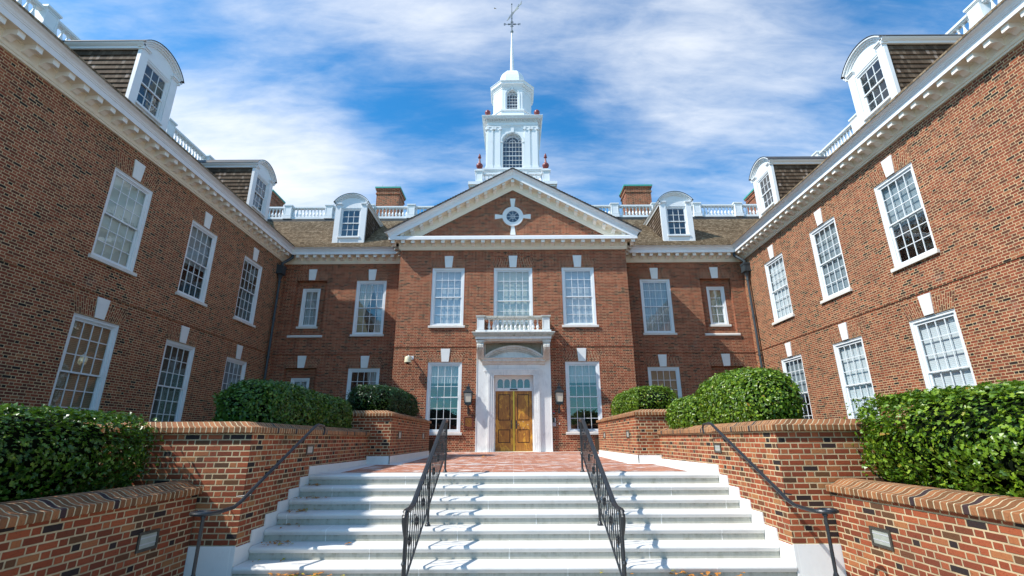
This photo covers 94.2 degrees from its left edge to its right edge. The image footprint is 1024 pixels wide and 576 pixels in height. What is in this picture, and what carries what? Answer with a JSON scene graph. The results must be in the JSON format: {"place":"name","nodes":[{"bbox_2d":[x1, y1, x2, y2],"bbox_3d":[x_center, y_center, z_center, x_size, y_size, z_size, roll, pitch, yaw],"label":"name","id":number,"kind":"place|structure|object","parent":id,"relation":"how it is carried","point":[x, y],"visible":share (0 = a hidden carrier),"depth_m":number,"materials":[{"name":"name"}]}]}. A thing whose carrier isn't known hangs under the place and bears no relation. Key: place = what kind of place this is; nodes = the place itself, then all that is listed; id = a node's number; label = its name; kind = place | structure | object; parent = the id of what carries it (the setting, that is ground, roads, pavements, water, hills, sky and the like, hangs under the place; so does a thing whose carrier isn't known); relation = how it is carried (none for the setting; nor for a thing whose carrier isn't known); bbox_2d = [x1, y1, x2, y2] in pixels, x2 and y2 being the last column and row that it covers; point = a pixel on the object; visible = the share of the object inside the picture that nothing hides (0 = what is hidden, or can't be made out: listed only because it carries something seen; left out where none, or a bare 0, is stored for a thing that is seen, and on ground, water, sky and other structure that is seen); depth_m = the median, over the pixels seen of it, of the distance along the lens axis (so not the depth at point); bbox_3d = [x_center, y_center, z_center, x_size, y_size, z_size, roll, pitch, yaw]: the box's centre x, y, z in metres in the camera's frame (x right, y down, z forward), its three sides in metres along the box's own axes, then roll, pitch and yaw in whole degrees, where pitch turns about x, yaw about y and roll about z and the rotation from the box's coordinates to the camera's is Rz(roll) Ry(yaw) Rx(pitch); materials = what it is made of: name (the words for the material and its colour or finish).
{"place":"outdoors","nodes":[
{"label":"outdoors","id":0,"kind":"place"},
{"bbox_2d":[22,0,997,216],"label":"sky","id":1,"kind":"structure","parent":0,"point":[339,97],"materials":[{"name":"blue"}]},
{"bbox_2d":[341,452,683,472],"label":"brick pavement","id":2,"kind":"structure","parent":0,"point":[501,462],"depth_m":11.19,"materials":[{"name":"red brick"}]},
{"bbox_2d":[324,451,701,472],"bbox_3d":[0.059,5.247,14.678,11.000,0.087,11.845,0,-18,0],"label":"pavement border","id":3,"kind":"object","parent":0,"point":[422,457],"visible":0.07,"depth_m":11.52,"materials":[{"name":"stone"}]},
{"bbox_2d":[351,410,431,463],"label":"planter wall","id":4,"kind":"structure","parent":3,"relation":"on","point":[386,445],"depth_m":12.27,"materials":[{"name":"brick"}]},
{"bbox_2d":[398,431,401,438],"bbox_3d":[-3.065,4.023,13.006,0.016,0.200,0.340,0,-18,0],"label":"step light","id":5,"kind":"object","parent":4,"relation":"attached to","point":[399,434],"visible":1,"depth_m":12.97,"materials":[{"name":"grey metal"}]},
{"bbox_2d":[596,409,668,462],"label":"planter wall","id":6,"kind":"structure","parent":3,"relation":"on","point":[641,444],"depth_m":12.30,"materials":[{"name":"brick"}]},
{"bbox_3d":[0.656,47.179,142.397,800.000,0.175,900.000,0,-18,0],"label":"ground","id":7,"kind":"structure","parent":0,"visible":0},
{"bbox_2d":[0,481,202,575],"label":"planter wall","id":8,"kind":"structure","parent":7,"relation":"on","point":[93,533],"depth_m":4.93,"materials":[{"name":"brick"}]},
{"bbox_2d":[134,528,160,553],"bbox_3d":[-4.252,2.950,5.556,0.016,0.210,0.330,0,-18,0],"label":"step light","id":9,"kind":"object","parent":8,"relation":"attached to","point":[147,540],"visible":1,"depth_m":5.55,"materials":[{"name":"white glass"}]},
{"bbox_2d":[37,421,370,575],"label":"planter wall","id":10,"kind":"structure","parent":7,"relation":"on","point":[223,464],"depth_m":6.67,"materials":[{"name":"brick"}]},
{"bbox_2d":[189,423,325,575],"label":"wall handrail","id":11,"kind":"object","parent":10,"relation":"attached to","point":[202,514],"depth_m":5.93,"materials":[{"name":"black metal"}]},
{"bbox_2d":[306,445,313,454],"bbox_3d":[-3.643,2.919,8.585,0.016,0.170,0.300,0,-18,0],"label":"step light","id":12,"kind":"object","parent":10,"relation":"attached to","point":[309,449],"visible":1,"depth_m":8.58,"materials":[{"name":"grey glass"}]},
{"bbox_2d":[8,440,432,499],"bbox_3d":[-7.642,4.237,11.175,8.430,2.180,22.800,0,-18,0],"label":"planting bed","id":13,"kind":"object","parent":7,"relation":"on","point":[430,444],"depth_m":19.78,"materials":[{"name":"soil"}]},
{"bbox_2d":[0,402,165,501],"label":"holly hedge","id":14,"kind":"object","parent":13,"relation":"on","point":[45,449],"visible":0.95,"depth_m":5.30,"materials":[{"name":"green plant"}]},
{"bbox_2d":[210,377,325,425],"bbox_3d":[-4.495,2.389,9.068,1.350,1.205,3.162,0,-18,0],"label":"holly hedge","id":15,"kind":"object","parent":13,"relation":"on","point":[269,401],"visible":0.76,"depth_m":8.10,"materials":[{"name":"green plant"}]},
{"bbox_2d":[317,393,353,427],"bbox_3d":[-4.362,2.941,10.807,1.120,1.067,2.720,0,-18,0],"label":"holly hedge","id":16,"kind":"object","parent":13,"relation":"on","point":[338,411],"visible":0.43,"depth_m":10.59,"materials":[{"name":"green plant"}]},
{"bbox_2d":[345,384,419,416],"bbox_3d":[-3.974,3.711,15.071,1.561,1.076,5.326,0,-18,0],"label":"holly hedge","id":17,"kind":"object","parent":13,"relation":"on","point":[382,397],"visible":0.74,"depth_m":13.40,"materials":[{"name":"green plant"}]},
{"bbox_2d":[252,483,744,575],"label":"fallen leaves","id":18,"kind":"object","parent":7,"relation":"on","point":[314,574],"visible":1,"depth_m":6.12,"materials":[{"name":"brown plant"}]},
{"bbox_2d":[0,0,1023,451],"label":"brick building","id":19,"kind":"structure","parent":7,"relation":"on","point":[150,266],"depth_m":18.05,"materials":[{"name":"brick"},{"name":"white paint"},{"name":"shingle"}]},
{"bbox_2d":[79,352,87,361],"bbox_3d":[-12.033,1.938,13.374,0.075,0.270,0.250,0,-18,0],"label":"ceiling lamp","id":20,"kind":"object","parent":19,"relation":"attached to","point":[81,358],"visible":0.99,"depth_m":13.30,"materials":[{"name":"white paint"}]},
{"bbox_2d":[48,313,118,420],"bbox_3d":[-11.975,2.349,13.202,0.172,3.038,1.570,0,-18,0],"label":"window","id":21,"kind":"structure","parent":19,"relation":"in","point":[77,384],"depth_m":13.39,"materials":[{"name":"glass"}]},
{"bbox_2d":[88,167,152,276],"bbox_3d":[-11.947,-2.011,14.587,0.265,2.941,1.720,0,-18,0],"label":"window","id":22,"kind":"structure","parent":19,"relation":"in","point":[117,241],"depth_m":14.69,"materials":[{"name":"white glass"}]},
{"bbox_2d":[149,339,194,421],"bbox_3d":[-11.959,3.441,16.637,0.172,3.038,1.570,0,-18,0],"label":"window","id":23,"kind":"structure","parent":19,"relation":"in","point":[169,397],"depth_m":16.83,"materials":[{"name":"glass"}]},
{"bbox_2d":[175,220,217,306],"bbox_3d":[-12.211,-0.917,18.024,0.825,2.941,1.720,0,-18,0],"label":"window","id":24,"kind":"structure","parent":19,"relation":"in","point":[196,269],"depth_m":18.39,"materials":[{"name":"white glass"}]},
{"bbox_2d":[221,357,246,391],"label":"window","id":25,"kind":"structure","parent":19,"relation":"in","point":[232,371],"depth_m":20.41,"materials":[{"name":"glass"}]},
{"bbox_2d":[233,256,261,327],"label":"window","id":26,"kind":"structure","parent":19,"relation":"in","point":[245,309],"depth_m":21.66,"materials":[{"name":"white glass"}]},
{"bbox_2d":[291,378,309,388],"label":"window","id":27,"kind":"structure","parent":19,"relation":"in","point":[299,381],"depth_m":23.36,"materials":[{"name":"white paint"}]},
{"bbox_2d":[296,289,320,328],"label":"window","id":28,"kind":"structure","parent":19,"relation":"in","point":[310,297],"depth_m":24.57,"materials":[{"name":"glass"}]},
{"bbox_2d":[345,368,379,408],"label":"window","id":29,"kind":"structure","parent":19,"relation":"in","point":[367,376],"depth_m":23.30,"materials":[{"name":"white paint"}]},
{"bbox_2d":[350,281,386,336],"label":"window","id":30,"kind":"structure","parent":19,"relation":"in","point":[368,320],"depth_m":24.49,"materials":[{"name":"glass"}]},
{"bbox_2d":[404,355,413,363],"bbox_3d":[-4.630,3.213,21.289,0.335,0.425,0.533,0,-18,0],"label":"security camera","id":31,"kind":"object","parent":19,"relation":"attached to","point":[408,358],"visible":1,"depth_m":21.09,"materials":[{"name":"white paint"}]},
{"bbox_2d":[425,362,461,434],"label":"window","id":32,"kind":"structure","parent":19,"relation":"in","point":[444,379],"depth_m":21.52,"materials":[{"name":"glass"}]},
{"bbox_2d":[428,268,464,327],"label":"window","id":33,"kind":"structure","parent":19,"relation":"in","point":[447,295],"depth_m":22.57,"materials":[{"name":"white glass"}]},
{"bbox_2d":[463,383,472,413],"bbox_3d":[-1.910,4.817,20.769,0.424,1.280,0.512,0,-18,0],"label":"wall lantern","id":34,"kind":"object","parent":19,"relation":"attached to","point":[468,393],"depth_m":20.61,"materials":[{"name":"black metal"}]},
{"bbox_2d":[464,416,473,427],"bbox_3d":[-1.880,5.842,20.694,0.410,0.490,0.035,0,-18,0],"label":"plaque","id":35,"kind":"object","parent":19,"relation":"attached to","point":[468,421],"visible":1,"depth_m":20.70,"materials":[{"name":"paint"}]},
{"bbox_2d":[495,391,513,451],"bbox_3d":[-0.336,5.853,20.953,0.832,2.565,0.120,0,-18,0],"label":"door","id":36,"kind":"structure","parent":19,"relation":"in","point":[504,400],"depth_m":20.96,"materials":[{"name":"brown wood"}]},
{"bbox_2d":[504,1,521,29],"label":"weather vane","id":37,"kind":"object","parent":19,"relation":"on","point":[511,26],"visible":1,"depth_m":36.62,"materials":[{"name":"metal"}]},
{"bbox_2d":[495,199,530,234],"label":"round window","id":38,"kind":"structure","parent":19,"relation":"in","point":[515,216],"depth_m":23.65,"materials":[{"name":"white paint"}]},
{"bbox_2d":[494,268,532,329],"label":"window","id":39,"kind":"structure","parent":19,"relation":"in","point":[513,290],"depth_m":22.61,"materials":[{"name":"white glass"}]},
{"bbox_2d":[514,391,532,451],"bbox_3d":[0.497,5.848,20.951,0.832,2.565,0.120,0,-18,0],"label":"door","id":40,"kind":"structure","parent":19,"relation":"in","point":[523,431],"depth_m":20.95,"materials":[{"name":"brown wood"}]},
{"bbox_2d":[554,383,563,412],"bbox_3d":[2.059,4.796,20.758,0.424,1.280,0.512,0,-18,0],"label":"wall lantern","id":41,"kind":"object","parent":19,"relation":"attached to","point":[559,395],"depth_m":20.59,"materials":[{"name":"black metal"}]},
{"bbox_2d":[561,267,598,326],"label":"window","id":42,"kind":"structure","parent":19,"relation":"in","point":[578,287],"depth_m":22.54,"materials":[{"name":"white glass"}]},
{"bbox_2d":[565,362,601,434],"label":"window","id":43,"kind":"structure","parent":19,"relation":"in","point":[583,388],"depth_m":21.50,"materials":[{"name":"glass"}]},
{"bbox_2d":[640,279,677,334],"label":"window","id":44,"kind":"structure","parent":19,"relation":"in","point":[657,310],"depth_m":24.34,"materials":[{"name":"glass"}]},
{"bbox_2d":[648,367,681,399],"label":"window","id":45,"kind":"structure","parent":19,"relation":"in","point":[668,377],"depth_m":23.22,"materials":[{"name":"white paint"}]},
{"bbox_2d":[706,287,731,326],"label":"window","id":46,"kind":"structure","parent":19,"relation":"in","point":[715,295],"depth_m":24.51,"materials":[{"name":"glass"}]},
{"bbox_2d":[764,252,794,324],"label":"window","id":47,"kind":"structure","parent":19,"relation":"in","point":[780,299],"depth_m":21.60,"materials":[{"name":"white glass"}]},
{"bbox_2d":[781,354,812,418],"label":"window","id":48,"kind":"structure","parent":19,"relation":"in","point":[794,364],"depth_m":20.29,"materials":[{"name":"white paint"}]},
{"bbox_2d":[809,216,852,303],"bbox_3d":[12.003,-1.044,17.952,0.265,2.941,1.720,0,-18,0],"label":"window","id":49,"kind":"structure","parent":19,"relation":"in","point":[832,273],"depth_m":18.12,"materials":[{"name":"white glass"}]},
{"bbox_2d":[833,336,877,418],"bbox_3d":[12.069,3.315,16.566,0.172,3.038,1.570,0,-18,0],"label":"window","id":50,"kind":"structure","parent":19,"relation":"in","point":[859,384],"depth_m":16.88,"materials":[{"name":"glass"}]},
{"bbox_2d":[874,162,939,272],"bbox_3d":[12.267,-2.138,14.516,0.825,2.941,1.720,0,-18,0],"label":"window","id":51,"kind":"structure","parent":19,"relation":"in","point":[908,232],"depth_m":14.81,"materials":[{"name":"white glass"}]},
{"bbox_2d":[909,308,976,390],"bbox_3d":[12.053,2.223,13.131,0.172,3.038,1.570,0,-18,0],"label":"window","id":52,"kind":"structure","parent":19,"relation":"in","point":[943,357],"depth_m":13.38,"materials":[{"name":"glass"}]},
{"bbox_2d":[232,471,796,575],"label":"stone staircase","id":53,"kind":"structure","parent":7,"relation":"on","point":[696,523],"depth_m":6.97,"materials":[{"name":"stone"}]},
{"bbox_2d":[401,419,447,575],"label":"stair railing","id":54,"kind":"object","parent":53,"relation":"on","point":[440,459],"visible":1,"depth_m":6.88,"materials":[{"name":"black metal"}]},
{"bbox_2d":[579,418,626,575],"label":"stair railing","id":55,"kind":"object","parent":53,"relation":"on","point":[585,451],"visible":0.99,"depth_m":6.88,"materials":[{"name":"black metal"}]},
{"bbox_2d":[595,439,1011,495],"bbox_3d":[7.728,4.156,11.130,8.430,2.180,22.800,0,-18,0],"label":"planting bed","id":56,"kind":"object","parent":7,"relation":"on","point":[597,444],"depth_m":19.76,"materials":[{"name":"soil"}]},
{"bbox_2d":[610,384,677,415],"bbox_3d":[4.026,3.675,14.887,1.509,1.055,4.973,0,-18,0],"label":"holly hedge","id":57,"kind":"object","parent":56,"relation":"on","point":[645,397],"visible":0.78,"depth_m":13.38,"materials":[{"name":"green plant"}]},
{"bbox_2d":[665,394,705,428],"bbox_3d":[4.346,2.946,10.909,1.352,1.035,2.518,0,-18,0],"label":"holly hedge","id":58,"kind":"object","parent":56,"relation":"on","point":[682,412],"visible":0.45,"depth_m":10.57,"materials":[{"name":"green plant"}]},
{"bbox_2d":[695,366,806,423],"bbox_3d":[4.489,2.279,9.249,1.370,1.405,3.234,0,-18,0],"label":"holly hedge","id":59,"kind":"object","parent":56,"relation":"on","point":[746,394],"visible":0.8,"depth_m":8.29,"materials":[{"name":"green plant"}]},
{"bbox_2d":[843,379,1023,497],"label":"holly hedge","id":60,"kind":"object","parent":56,"relation":"on","point":[973,435],"visible":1,"depth_m":5.19,"materials":[{"name":"green plant"}]},
{"bbox_2d":[657,419,1008,575],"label":"planter wall","id":61,"kind":"structure","parent":7,"relation":"on","point":[803,462],"depth_m":6.65,"materials":[{"name":"brick"}]},
{"bbox_2d":[713,443,721,452],"bbox_3d":[3.700,2.880,8.564,0.016,0.170,0.300,0,-18,0],"label":"step light","id":62,"kind":"object","parent":61,"relation":"attached to","point":[717,448],"visible":1,"depth_m":8.56,"materials":[{"name":"white glass"}]},
{"bbox_2d":[701,422,839,575],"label":"wall handrail","id":63,"kind":"object","parent":61,"relation":"attached to","point":[824,512],"depth_m":5.84,"materials":[{"name":"black metal"}]},
{"bbox_2d":[825,478,1023,575],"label":"planter wall","id":64,"kind":"structure","parent":7,"relation":"on","point":[940,532],"depth_m":4.93,"materials":[{"name":"brick"}]},
{"bbox_2d":[868,525,894,550],"bbox_3d":[4.292,2.905,5.531,0.016,0.210,0.330,0,-18,0],"label":"step light","id":65,"kind":"object","parent":64,"relation":"attached to","point":[881,537],"visible":1,"depth_m":5.53,"materials":[{"name":"white glass"}]}
]}

